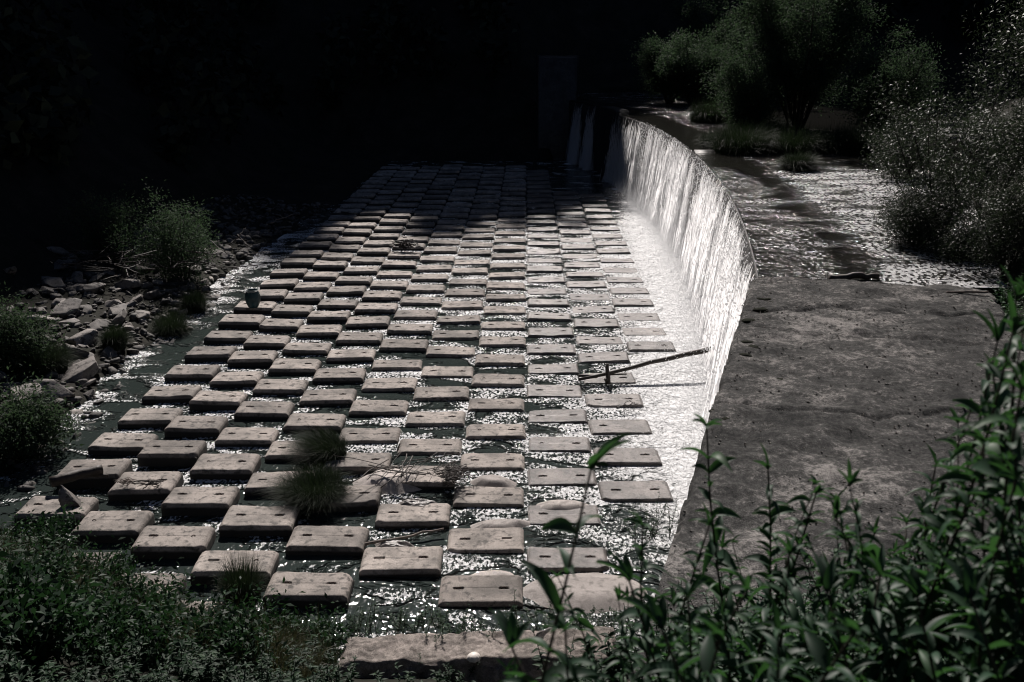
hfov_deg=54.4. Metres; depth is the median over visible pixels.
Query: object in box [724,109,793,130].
grass tuft
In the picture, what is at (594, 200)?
concrete block
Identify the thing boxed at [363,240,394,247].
concrete block
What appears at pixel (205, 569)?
concrete block
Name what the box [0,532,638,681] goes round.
weeds
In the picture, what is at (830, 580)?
leafy plant
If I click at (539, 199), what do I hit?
concrete block
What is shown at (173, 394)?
concrete block
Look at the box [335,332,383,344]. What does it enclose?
concrete block
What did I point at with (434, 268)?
concrete block
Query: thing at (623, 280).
concrete block
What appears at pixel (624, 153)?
waterfall
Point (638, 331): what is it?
concrete block
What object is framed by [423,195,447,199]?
concrete block
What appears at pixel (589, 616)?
leafy weed
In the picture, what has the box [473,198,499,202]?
concrete block
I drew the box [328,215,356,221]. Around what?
concrete block
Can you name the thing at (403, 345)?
concrete block
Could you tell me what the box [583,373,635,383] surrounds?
concrete block
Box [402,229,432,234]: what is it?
concrete block
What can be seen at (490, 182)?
concrete block
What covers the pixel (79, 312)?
rock
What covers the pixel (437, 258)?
concrete block
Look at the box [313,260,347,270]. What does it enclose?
concrete block
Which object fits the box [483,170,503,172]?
concrete block
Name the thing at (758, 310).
moss
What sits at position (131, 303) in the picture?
rock
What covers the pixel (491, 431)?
concrete block
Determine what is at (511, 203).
concrete block
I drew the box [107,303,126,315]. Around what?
rock
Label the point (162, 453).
concrete block
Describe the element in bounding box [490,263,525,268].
concrete block
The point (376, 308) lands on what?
concrete block
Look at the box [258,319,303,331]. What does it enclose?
concrete block
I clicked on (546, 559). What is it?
concrete block
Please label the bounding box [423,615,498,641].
leafy weed
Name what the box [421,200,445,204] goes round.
concrete block
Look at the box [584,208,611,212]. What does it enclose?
concrete block
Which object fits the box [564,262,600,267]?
concrete block
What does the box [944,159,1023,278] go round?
willow shrub
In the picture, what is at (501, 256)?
concrete block
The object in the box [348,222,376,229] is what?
concrete block
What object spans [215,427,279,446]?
concrete block
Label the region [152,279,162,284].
rock
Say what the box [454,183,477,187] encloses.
concrete block
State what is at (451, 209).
concrete block
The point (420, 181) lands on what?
concrete block
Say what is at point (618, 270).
concrete block
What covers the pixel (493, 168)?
concrete block
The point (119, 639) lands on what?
leafy bush
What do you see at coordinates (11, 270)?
rock
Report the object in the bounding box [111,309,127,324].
rock
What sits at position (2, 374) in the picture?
rock
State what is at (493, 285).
concrete block
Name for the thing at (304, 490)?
grass tuft
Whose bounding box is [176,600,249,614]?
concrete block
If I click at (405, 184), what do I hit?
concrete block
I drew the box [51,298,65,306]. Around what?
rock
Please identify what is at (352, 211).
concrete block
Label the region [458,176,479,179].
concrete block
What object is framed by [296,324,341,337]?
concrete block
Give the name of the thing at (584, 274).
concrete block
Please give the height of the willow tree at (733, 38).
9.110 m
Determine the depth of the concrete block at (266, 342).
43.31 m
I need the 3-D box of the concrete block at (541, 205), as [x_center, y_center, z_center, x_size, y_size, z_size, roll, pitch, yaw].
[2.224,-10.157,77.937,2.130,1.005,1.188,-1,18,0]
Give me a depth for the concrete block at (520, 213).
73.77 m
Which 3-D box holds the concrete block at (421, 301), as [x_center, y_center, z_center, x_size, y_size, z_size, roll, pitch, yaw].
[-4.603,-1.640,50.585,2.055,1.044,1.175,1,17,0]
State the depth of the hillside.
103.72 m
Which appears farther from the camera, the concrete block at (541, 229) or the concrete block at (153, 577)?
the concrete block at (541, 229)
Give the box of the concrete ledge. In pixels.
[337,626,615,681]
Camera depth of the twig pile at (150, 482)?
29.19 m
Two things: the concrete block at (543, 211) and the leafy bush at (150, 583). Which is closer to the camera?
the leafy bush at (150, 583)
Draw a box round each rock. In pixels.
[0,371,6,379]
[3,266,16,273]
[10,383,44,399]
[27,315,54,321]
[33,379,74,401]
[35,307,46,313]
[39,286,57,294]
[41,276,65,288]
[45,371,57,377]
[47,246,68,254]
[50,298,81,317]
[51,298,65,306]
[54,259,66,270]
[58,318,80,326]
[61,356,98,382]
[65,343,88,356]
[68,329,98,345]
[70,271,82,283]
[70,409,82,414]
[73,284,84,291]
[76,343,86,347]
[77,310,85,314]
[81,304,92,314]
[82,282,105,293]
[82,379,95,386]
[83,389,95,396]
[87,319,108,330]
[89,272,106,281]
[101,345,117,357]
[104,299,121,306]
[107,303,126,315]
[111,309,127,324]
[115,279,140,288]
[124,325,133,330]
[125,300,138,306]
[130,265,150,273]
[131,294,142,301]
[135,310,149,318]
[141,282,153,287]
[143,289,159,298]
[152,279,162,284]
[187,265,201,271]
[195,279,208,283]
[220,252,230,258]
[223,245,231,250]
[232,229,248,235]
[239,248,248,254]
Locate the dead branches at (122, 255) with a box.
[45,236,269,279]
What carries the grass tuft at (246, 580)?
on the concrete block at (193, 603)
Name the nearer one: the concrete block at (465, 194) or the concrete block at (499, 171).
the concrete block at (465, 194)
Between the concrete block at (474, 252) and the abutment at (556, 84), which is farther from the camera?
the abutment at (556, 84)
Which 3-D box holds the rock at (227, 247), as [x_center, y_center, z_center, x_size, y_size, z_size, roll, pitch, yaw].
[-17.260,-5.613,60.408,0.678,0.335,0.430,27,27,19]
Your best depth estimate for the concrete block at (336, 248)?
61.65 m
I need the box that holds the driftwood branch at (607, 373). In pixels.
[578,346,710,383]
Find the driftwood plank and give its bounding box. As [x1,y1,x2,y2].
[946,291,988,292]
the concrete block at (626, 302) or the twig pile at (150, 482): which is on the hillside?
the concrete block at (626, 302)
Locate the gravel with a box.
[655,275,1023,609]
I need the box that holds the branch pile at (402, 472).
[336,451,458,487]
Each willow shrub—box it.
[856,52,1023,234]
[857,110,956,180]
[863,167,985,248]
[905,202,995,266]
[921,46,1023,219]
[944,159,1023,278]
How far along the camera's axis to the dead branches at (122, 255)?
50.81 m
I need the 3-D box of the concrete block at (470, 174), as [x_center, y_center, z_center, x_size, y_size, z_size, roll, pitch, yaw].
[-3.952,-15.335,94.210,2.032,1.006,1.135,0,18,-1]
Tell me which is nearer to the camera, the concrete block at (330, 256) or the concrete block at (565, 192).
the concrete block at (330, 256)
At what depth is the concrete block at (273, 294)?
50.78 m
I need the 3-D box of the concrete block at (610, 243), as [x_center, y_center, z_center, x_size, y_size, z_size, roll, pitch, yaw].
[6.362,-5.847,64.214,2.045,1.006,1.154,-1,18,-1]
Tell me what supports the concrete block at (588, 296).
in the river
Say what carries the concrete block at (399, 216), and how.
in the river
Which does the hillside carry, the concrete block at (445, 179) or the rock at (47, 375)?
the rock at (47, 375)
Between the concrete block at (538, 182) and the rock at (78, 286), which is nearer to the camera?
the rock at (78, 286)
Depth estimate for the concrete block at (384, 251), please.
60.73 m
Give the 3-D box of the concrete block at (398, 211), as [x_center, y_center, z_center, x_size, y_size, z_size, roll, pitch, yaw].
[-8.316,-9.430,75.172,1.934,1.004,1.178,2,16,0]
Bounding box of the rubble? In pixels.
[0,194,335,490]
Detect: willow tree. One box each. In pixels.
[627,27,712,102]
[648,25,736,105]
[665,0,753,94]
[699,10,786,93]
[719,0,888,129]
[954,0,1023,227]
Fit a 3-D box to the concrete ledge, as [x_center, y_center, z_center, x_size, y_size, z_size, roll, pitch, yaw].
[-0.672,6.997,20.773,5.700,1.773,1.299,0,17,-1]
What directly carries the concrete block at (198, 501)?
in the river
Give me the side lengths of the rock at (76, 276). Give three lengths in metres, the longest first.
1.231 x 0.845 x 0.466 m
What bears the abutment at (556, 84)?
on the hillside
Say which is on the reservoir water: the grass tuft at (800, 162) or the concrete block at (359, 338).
the grass tuft at (800, 162)
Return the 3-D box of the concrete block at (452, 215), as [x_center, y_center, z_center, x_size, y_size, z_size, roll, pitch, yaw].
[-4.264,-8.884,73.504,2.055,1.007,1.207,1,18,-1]
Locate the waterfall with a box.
[565,104,753,430]
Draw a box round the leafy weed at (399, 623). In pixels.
[353,605,417,635]
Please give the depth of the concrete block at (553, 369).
40.42 m
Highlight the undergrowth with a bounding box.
[623,257,1023,681]
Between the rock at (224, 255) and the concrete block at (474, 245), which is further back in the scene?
the concrete block at (474, 245)
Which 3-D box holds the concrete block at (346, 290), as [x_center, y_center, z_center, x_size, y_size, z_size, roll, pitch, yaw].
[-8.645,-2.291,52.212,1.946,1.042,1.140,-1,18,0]
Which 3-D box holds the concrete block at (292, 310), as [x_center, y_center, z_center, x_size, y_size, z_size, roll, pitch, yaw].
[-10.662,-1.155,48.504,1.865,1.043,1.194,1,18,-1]
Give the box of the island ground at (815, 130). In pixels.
[787,128,850,134]
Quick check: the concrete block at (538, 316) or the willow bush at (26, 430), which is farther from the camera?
the concrete block at (538, 316)
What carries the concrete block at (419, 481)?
in the river
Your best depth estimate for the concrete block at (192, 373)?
39.31 m
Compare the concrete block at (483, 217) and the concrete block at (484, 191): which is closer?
the concrete block at (483, 217)
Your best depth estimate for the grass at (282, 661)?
19.20 m
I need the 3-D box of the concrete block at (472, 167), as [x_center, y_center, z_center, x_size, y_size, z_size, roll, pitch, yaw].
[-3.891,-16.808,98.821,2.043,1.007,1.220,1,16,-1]
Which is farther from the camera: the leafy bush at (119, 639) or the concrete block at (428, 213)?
the concrete block at (428, 213)
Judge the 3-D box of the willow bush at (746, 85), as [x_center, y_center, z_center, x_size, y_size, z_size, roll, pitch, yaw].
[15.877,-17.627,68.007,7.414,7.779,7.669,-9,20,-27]
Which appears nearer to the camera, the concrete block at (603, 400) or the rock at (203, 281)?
the concrete block at (603, 400)
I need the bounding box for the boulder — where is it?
[58,485,80,507]
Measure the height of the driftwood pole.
0.166 m
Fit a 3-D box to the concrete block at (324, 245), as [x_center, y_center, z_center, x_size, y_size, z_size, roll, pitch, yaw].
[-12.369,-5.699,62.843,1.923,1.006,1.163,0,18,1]
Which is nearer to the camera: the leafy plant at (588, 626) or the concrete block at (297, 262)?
the leafy plant at (588, 626)
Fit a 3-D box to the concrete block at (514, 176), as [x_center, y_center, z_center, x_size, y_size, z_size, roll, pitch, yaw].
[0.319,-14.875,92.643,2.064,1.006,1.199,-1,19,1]
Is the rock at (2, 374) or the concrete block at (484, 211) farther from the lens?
the concrete block at (484, 211)
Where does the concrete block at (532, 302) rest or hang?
in the river
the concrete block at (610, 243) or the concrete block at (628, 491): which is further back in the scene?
the concrete block at (610, 243)
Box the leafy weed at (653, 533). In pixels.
[625,492,678,541]
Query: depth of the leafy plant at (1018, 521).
2.45 m
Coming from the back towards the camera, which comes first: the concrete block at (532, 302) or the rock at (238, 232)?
the rock at (238, 232)
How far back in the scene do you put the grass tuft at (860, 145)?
59.13 m
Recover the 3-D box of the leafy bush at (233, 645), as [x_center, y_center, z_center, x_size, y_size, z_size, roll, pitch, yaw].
[-5.193,5.439,17.688,2.901,2.260,2.583,0,17,1]
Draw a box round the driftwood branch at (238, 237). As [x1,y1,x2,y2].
[229,228,250,247]
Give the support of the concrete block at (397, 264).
in the river
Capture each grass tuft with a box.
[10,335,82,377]
[92,322,142,350]
[147,303,198,339]
[176,286,215,313]
[211,548,278,609]
[255,459,361,521]
[269,420,351,465]
[681,95,730,122]
[694,126,742,147]
[701,116,785,154]
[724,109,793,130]
[732,117,806,138]
[757,121,830,154]
[769,148,833,173]
[793,120,877,153]
[825,117,908,154]
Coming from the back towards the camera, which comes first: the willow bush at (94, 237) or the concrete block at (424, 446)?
the willow bush at (94, 237)
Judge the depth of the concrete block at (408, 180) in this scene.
89.22 m
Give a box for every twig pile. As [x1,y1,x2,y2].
[114,477,134,486]
[132,477,163,488]
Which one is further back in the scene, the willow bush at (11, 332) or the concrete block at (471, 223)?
the concrete block at (471, 223)
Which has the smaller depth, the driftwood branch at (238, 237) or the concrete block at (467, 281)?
the concrete block at (467, 281)
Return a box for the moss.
[709,297,782,419]
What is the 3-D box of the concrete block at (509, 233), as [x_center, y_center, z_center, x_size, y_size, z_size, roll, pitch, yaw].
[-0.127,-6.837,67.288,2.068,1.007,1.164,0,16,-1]
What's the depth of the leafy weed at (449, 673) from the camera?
19.81 m
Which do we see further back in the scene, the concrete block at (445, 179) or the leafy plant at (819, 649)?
the concrete block at (445, 179)
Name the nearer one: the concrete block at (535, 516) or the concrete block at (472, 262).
the concrete block at (535, 516)
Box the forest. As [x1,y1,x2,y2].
[0,0,1023,191]
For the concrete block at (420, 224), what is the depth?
69.16 m
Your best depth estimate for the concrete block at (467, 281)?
54.09 m
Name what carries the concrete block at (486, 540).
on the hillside
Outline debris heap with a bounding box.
[388,235,420,248]
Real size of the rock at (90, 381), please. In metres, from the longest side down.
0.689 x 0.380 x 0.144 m
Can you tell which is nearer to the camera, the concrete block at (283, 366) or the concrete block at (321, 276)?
the concrete block at (283, 366)
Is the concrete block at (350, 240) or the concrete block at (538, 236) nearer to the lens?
the concrete block at (350, 240)
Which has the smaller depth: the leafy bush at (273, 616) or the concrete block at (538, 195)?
the leafy bush at (273, 616)
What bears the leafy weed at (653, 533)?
attached to the concrete abutment at (885, 473)
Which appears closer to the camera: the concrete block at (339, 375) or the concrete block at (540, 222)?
the concrete block at (339, 375)
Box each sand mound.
[353,469,421,493]
[470,475,516,486]
[470,519,529,527]
[472,570,513,574]
[523,572,646,612]
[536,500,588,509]
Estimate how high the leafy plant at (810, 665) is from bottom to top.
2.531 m
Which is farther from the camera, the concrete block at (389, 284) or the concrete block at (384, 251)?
the concrete block at (384, 251)
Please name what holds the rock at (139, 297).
on the hillside
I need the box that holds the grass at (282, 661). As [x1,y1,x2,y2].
[0,516,345,681]
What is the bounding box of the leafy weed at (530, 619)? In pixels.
[500,589,552,630]
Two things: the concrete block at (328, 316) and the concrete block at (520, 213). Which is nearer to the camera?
the concrete block at (328, 316)
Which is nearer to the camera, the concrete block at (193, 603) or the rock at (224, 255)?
the concrete block at (193, 603)
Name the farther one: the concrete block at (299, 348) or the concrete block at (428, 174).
the concrete block at (428, 174)
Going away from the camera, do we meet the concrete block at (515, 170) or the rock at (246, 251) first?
the rock at (246, 251)
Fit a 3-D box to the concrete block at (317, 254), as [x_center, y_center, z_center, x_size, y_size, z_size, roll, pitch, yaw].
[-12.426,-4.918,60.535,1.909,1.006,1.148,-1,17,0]
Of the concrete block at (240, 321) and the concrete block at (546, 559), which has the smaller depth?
the concrete block at (546, 559)
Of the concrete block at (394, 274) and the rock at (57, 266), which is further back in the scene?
the concrete block at (394, 274)
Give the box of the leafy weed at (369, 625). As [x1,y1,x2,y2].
[313,595,379,636]
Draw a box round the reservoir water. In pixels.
[573,92,1021,287]
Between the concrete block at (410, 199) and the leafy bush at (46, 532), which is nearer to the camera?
the leafy bush at (46, 532)
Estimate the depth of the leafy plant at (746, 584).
2.51 m
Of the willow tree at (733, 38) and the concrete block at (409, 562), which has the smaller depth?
the concrete block at (409, 562)
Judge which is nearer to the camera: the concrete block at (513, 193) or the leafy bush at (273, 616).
the leafy bush at (273, 616)
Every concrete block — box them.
[14,496,98,526]
[56,459,132,487]
[65,552,120,571]
[71,510,154,542]
[88,433,158,454]
[108,471,183,500]
[117,408,182,427]
[120,573,186,601]
[130,526,215,558]
[137,440,206,466]
[142,385,201,402]
[161,486,239,515]
[164,365,220,380]
[164,416,228,436]
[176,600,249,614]
[184,346,237,361]
[189,390,247,409]
[190,453,260,479]
[190,550,278,584]
[203,331,252,343]
[209,371,263,387]
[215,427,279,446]
[218,314,265,328]
[219,505,300,536]
[227,350,277,366]
[233,301,277,313]
[234,401,294,419]
[243,335,290,348]
[244,471,314,495]
[252,379,308,394]
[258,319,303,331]
[259,278,298,289]
[259,289,287,300]
[263,572,354,607]
[265,441,312,461]
[268,358,321,374]
[270,268,307,277]
[271,305,313,316]
[280,258,316,267]
[282,342,331,354]
[283,292,323,303]
[283,413,345,431]
[285,526,368,555]
[289,250,323,258]
[294,282,331,291]
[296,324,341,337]
[298,241,331,249]
[299,389,356,405]
[303,272,339,280]
[307,234,338,241]
[307,311,350,322]
[307,484,381,512]
[312,368,365,382]
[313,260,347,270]
[314,227,344,234]
[317,299,358,308]
[321,221,350,227]
[321,252,353,260]
[323,452,391,474]
[326,286,366,295]
[326,349,375,362]
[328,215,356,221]
[329,244,360,252]
[334,208,361,215]
[335,237,365,244]
[335,276,372,284]
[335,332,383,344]
[339,427,400,443]
[340,203,366,209]
[342,228,371,236]
[343,266,379,274]
[345,198,371,204]
[345,316,389,327]
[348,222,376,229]
[349,400,408,415]
[350,193,375,199]
[350,256,384,264]
[354,216,380,222]
[354,303,397,313]
[355,189,379,194]
[357,247,390,255]
[359,546,442,576]
[360,185,383,189]
[360,210,385,216]
[361,377,417,391]
[362,291,401,300]
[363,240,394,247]
[365,180,387,185]
[365,206,390,210]
[369,176,390,181]
[369,200,394,205]
[369,233,399,239]
[370,280,408,288]
[371,360,422,370]
[372,173,393,177]
[374,195,398,200]
[374,226,403,232]
[375,503,450,528]
[376,170,396,173]
[376,271,412,277]
[378,190,401,195]
[379,218,407,225]
[379,339,428,351]
[380,166,400,170]
[381,260,416,267]
[382,186,404,190]
[383,213,410,219]
[386,182,408,186]
[387,251,420,258]
[387,324,432,334]
[388,208,414,213]
[389,465,454,488]
[390,178,411,182]
[392,202,418,207]
[392,243,425,249]
[393,173,414,178]
[393,310,437,319]
[396,171,416,174]
[397,197,421,202]
[397,236,428,242]
[397,439,461,454]
[400,167,419,171]
[400,193,424,197]
[400,296,441,305]
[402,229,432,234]
[404,188,427,192]
[405,411,465,426]
[406,222,434,227]
[406,285,444,293]
[407,184,429,188]
[410,180,431,183]
[410,216,437,221]
[411,274,448,281]
[413,175,434,180]
[413,386,468,400]
[414,210,440,215]
[415,173,436,176]
[416,265,451,271]
[417,205,443,209]
[418,169,438,172]
[420,256,454,261]
[420,366,473,377]
[421,166,440,169]
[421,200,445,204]
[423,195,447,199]
[423,247,457,253]
[426,190,450,194]
[426,346,474,356]
[428,240,459,244]
[429,185,452,189]
[431,232,461,237]
[432,181,454,185]
[432,330,478,339]
[434,178,455,181]
[435,225,464,230]
[436,175,457,177]
[436,315,480,323]
[437,219,466,223]
[438,575,522,606]
[439,170,459,173]
[440,167,460,170]
[440,212,467,217]
[441,300,482,309]
[443,164,462,167]
[443,207,469,211]
[445,202,471,206]
[445,289,484,296]
[447,527,523,552]
[448,196,473,200]
[448,279,486,284]
[450,192,474,196]
[451,267,487,274]
[452,188,475,191]
[453,486,523,506]
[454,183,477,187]
[454,259,489,264]
[456,180,478,183]
[457,250,490,255]
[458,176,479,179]
[459,173,480,175]
[460,242,492,247]
[460,453,524,470]
[461,169,481,171]
[462,166,482,168]
[462,234,493,239]
[464,228,494,232]
[466,424,525,439]
[467,221,495,225]
[468,214,496,219]
[468,398,523,411]
[470,209,497,213]
[471,374,524,387]
[472,204,498,207]
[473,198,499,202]
[475,195,499,197]
[475,354,524,365]
[477,190,500,192]
[478,186,500,188]
[479,181,501,184]
[479,336,525,346]
[480,178,502,180]
[481,174,503,176]
[481,321,524,329]
[483,167,503,169]
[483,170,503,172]
[483,306,525,314]
[486,281,524,289]
[486,294,525,301]
[488,272,524,278]
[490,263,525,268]
[491,253,524,259]
[493,245,525,250]
[494,238,525,242]
[495,231,525,235]
[496,224,525,228]
[497,218,525,221]
[498,211,525,215]
[500,197,525,199]
[500,201,525,204]
[500,207,525,209]
[501,192,525,194]
[502,187,525,190]
[503,180,525,181]
[503,183,525,185]
[504,172,525,174]
[504,175,526,177]
[505,169,526,170]
[506,166,525,167]
[526,170,547,172]
[526,194,551,196]
[526,220,556,224]
[526,248,560,254]
[526,266,562,272]
[526,344,575,354]
[527,173,548,175]
[527,177,549,179]
[527,181,550,183]
[527,185,550,187]
[527,190,551,192]
[527,198,552,201]
[527,203,553,206]
[527,215,555,218]
[527,227,557,231]
[527,234,558,238]
[527,241,559,245]
[527,258,562,262]
[527,276,565,282]
[527,288,566,294]
[527,298,569,306]
[527,312,571,320]
[527,385,581,397]
[527,468,596,485]
[527,547,609,571]
[528,209,554,212]
[528,327,573,336]
[528,364,579,373]
[528,409,587,422]
[528,437,590,451]
[528,505,600,524]
[553,191,578,194]
[553,196,578,198]
[554,201,580,203]
[555,206,582,209]
[556,212,584,214]
[557,218,585,220]
[557,223,587,227]
[559,230,590,234]
[559,238,591,241]
[561,244,595,249]
[563,254,597,258]
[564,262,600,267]
[565,272,603,276]
[566,281,606,287]
[569,294,609,299]
[572,306,614,312]
[573,318,619,327]
[576,336,622,344]
[578,351,629,362]
[579,194,603,196]
[581,198,606,201]
[583,204,607,206]
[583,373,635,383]
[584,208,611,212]
[584,394,643,406]
[586,215,613,217]
[587,220,617,224]
[587,419,652,434]
[590,227,619,230]
[592,234,622,238]
[593,448,662,465]
[594,241,627,245]
[596,248,630,253]
[598,480,673,501]
[600,258,634,262]
[603,267,636,272]
[606,277,643,282]
[609,287,649,293]
[611,298,654,306]
[617,313,659,320]
[622,328,665,335]
[626,341,675,351]
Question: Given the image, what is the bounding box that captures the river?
[0,159,711,672]
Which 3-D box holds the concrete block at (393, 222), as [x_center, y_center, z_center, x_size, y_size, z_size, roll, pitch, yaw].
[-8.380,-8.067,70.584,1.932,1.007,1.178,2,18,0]
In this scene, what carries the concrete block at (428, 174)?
in the river
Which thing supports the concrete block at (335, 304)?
in the river
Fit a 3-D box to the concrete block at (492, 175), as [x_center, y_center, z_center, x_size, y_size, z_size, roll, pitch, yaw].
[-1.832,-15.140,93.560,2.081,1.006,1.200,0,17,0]
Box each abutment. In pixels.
[536,55,578,158]
[630,277,1023,681]
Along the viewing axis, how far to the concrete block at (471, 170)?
95.99 m
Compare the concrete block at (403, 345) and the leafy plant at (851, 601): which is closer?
the leafy plant at (851, 601)
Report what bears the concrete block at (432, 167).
in the river
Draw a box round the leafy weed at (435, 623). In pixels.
[414,591,449,632]
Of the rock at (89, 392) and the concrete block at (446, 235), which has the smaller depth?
the rock at (89, 392)
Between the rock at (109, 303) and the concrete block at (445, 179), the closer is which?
the rock at (109, 303)
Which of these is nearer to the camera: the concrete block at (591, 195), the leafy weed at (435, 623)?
the leafy weed at (435, 623)
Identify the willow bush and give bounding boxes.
[0,281,72,376]
[0,362,95,469]
[54,184,150,263]
[92,177,231,287]
[695,23,821,128]
[827,18,950,133]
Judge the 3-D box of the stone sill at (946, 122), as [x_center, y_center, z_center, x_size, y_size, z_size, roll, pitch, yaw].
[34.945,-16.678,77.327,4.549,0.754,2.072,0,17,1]
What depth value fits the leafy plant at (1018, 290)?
2.99 m
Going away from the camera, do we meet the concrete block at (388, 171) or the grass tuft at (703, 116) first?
the grass tuft at (703, 116)
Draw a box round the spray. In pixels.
[601,122,753,459]
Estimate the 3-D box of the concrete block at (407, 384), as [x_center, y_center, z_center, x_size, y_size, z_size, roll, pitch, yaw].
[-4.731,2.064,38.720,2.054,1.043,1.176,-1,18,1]
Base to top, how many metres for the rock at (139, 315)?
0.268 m
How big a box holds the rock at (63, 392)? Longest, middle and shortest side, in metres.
1.613 x 0.896 x 0.774 m
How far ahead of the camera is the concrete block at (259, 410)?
35.57 m
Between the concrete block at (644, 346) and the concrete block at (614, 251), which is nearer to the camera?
the concrete block at (644, 346)
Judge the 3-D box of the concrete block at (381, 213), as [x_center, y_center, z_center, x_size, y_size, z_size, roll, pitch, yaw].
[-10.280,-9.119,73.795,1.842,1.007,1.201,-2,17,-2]
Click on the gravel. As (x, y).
(684, 511)
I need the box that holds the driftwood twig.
[616,400,638,407]
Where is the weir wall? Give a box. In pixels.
[568,101,757,291]
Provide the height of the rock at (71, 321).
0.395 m
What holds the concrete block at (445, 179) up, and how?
in the river
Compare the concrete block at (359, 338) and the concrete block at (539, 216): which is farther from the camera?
the concrete block at (539, 216)
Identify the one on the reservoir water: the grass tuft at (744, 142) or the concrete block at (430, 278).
the grass tuft at (744, 142)
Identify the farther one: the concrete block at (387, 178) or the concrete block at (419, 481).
the concrete block at (387, 178)
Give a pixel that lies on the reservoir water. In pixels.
(809, 224)
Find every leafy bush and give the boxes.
[0,495,83,557]
[0,527,85,599]
[0,543,116,672]
[30,568,132,654]
[38,529,145,589]
[58,567,206,671]
[99,557,196,618]
[136,576,298,679]
[138,591,234,637]
[218,577,310,642]
[260,593,357,669]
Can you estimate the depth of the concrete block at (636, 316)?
47.78 m
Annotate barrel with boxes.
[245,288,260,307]
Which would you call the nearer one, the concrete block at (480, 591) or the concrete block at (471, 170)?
the concrete block at (480, 591)
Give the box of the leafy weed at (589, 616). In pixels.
[543,602,602,629]
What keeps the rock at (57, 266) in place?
on the hillside
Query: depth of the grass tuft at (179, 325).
45.08 m
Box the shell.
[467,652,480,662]
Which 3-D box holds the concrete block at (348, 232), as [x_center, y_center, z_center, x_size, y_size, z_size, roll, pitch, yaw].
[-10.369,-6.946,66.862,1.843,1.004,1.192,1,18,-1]
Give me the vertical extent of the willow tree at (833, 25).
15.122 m
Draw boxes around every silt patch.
[375,540,413,546]
[398,498,436,506]
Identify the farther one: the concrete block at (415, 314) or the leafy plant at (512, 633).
the concrete block at (415, 314)
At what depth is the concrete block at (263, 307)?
48.40 m
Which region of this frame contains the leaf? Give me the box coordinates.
[535,627,551,638]
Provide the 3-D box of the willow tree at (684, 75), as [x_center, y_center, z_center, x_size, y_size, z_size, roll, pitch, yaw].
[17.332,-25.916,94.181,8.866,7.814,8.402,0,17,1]
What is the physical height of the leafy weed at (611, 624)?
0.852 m
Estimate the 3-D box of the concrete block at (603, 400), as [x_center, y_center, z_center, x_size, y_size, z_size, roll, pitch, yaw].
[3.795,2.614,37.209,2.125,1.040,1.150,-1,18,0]
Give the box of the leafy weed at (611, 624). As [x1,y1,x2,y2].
[592,606,639,639]
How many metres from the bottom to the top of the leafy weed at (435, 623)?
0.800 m
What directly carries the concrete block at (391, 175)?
in the river
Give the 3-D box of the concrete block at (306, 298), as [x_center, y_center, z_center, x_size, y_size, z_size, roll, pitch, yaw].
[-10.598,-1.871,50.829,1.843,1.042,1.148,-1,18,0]
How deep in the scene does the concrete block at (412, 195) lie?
81.46 m
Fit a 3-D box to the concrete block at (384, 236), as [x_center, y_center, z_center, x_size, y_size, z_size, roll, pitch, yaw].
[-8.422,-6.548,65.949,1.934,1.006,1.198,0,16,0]
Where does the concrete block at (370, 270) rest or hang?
in the river
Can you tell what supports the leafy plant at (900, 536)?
on the hillside
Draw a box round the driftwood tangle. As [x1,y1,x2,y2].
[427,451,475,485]
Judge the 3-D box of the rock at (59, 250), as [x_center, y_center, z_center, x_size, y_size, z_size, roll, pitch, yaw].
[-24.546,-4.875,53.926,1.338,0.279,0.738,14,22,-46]
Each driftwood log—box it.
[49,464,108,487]
[828,272,879,279]
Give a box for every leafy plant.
[489,608,528,681]
[496,568,756,681]
[502,433,630,681]
[537,608,600,681]
[549,502,718,681]
[595,552,684,681]
[604,509,671,681]
[619,589,724,681]
[650,442,846,681]
[655,595,891,681]
[656,413,839,681]
[666,570,713,681]
[674,611,723,681]
[677,534,908,681]
[687,484,834,681]
[716,290,1023,681]
[728,510,887,680]
[752,525,877,681]
[785,612,870,681]
[794,398,980,666]
[806,522,967,681]
[812,550,880,681]
[814,278,1023,681]
[827,444,956,679]
[833,543,911,681]
[850,456,990,681]
[855,308,1023,681]
[858,510,916,667]
[873,460,1023,681]
[879,563,978,681]
[906,425,1023,681]
[935,265,1023,679]
[935,554,1023,681]
[976,348,1023,681]
[980,406,1023,681]
[982,511,1023,674]
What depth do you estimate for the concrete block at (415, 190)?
83.68 m
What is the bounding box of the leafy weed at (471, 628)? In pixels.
[445,602,500,633]
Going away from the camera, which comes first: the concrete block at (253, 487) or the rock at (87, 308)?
the concrete block at (253, 487)
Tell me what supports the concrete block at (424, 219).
in the river
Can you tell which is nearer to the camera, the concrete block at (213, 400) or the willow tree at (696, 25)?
the concrete block at (213, 400)
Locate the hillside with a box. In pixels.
[0,0,1023,681]
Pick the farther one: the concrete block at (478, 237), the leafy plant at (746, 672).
the concrete block at (478, 237)
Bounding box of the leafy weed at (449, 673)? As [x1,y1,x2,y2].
[409,653,478,681]

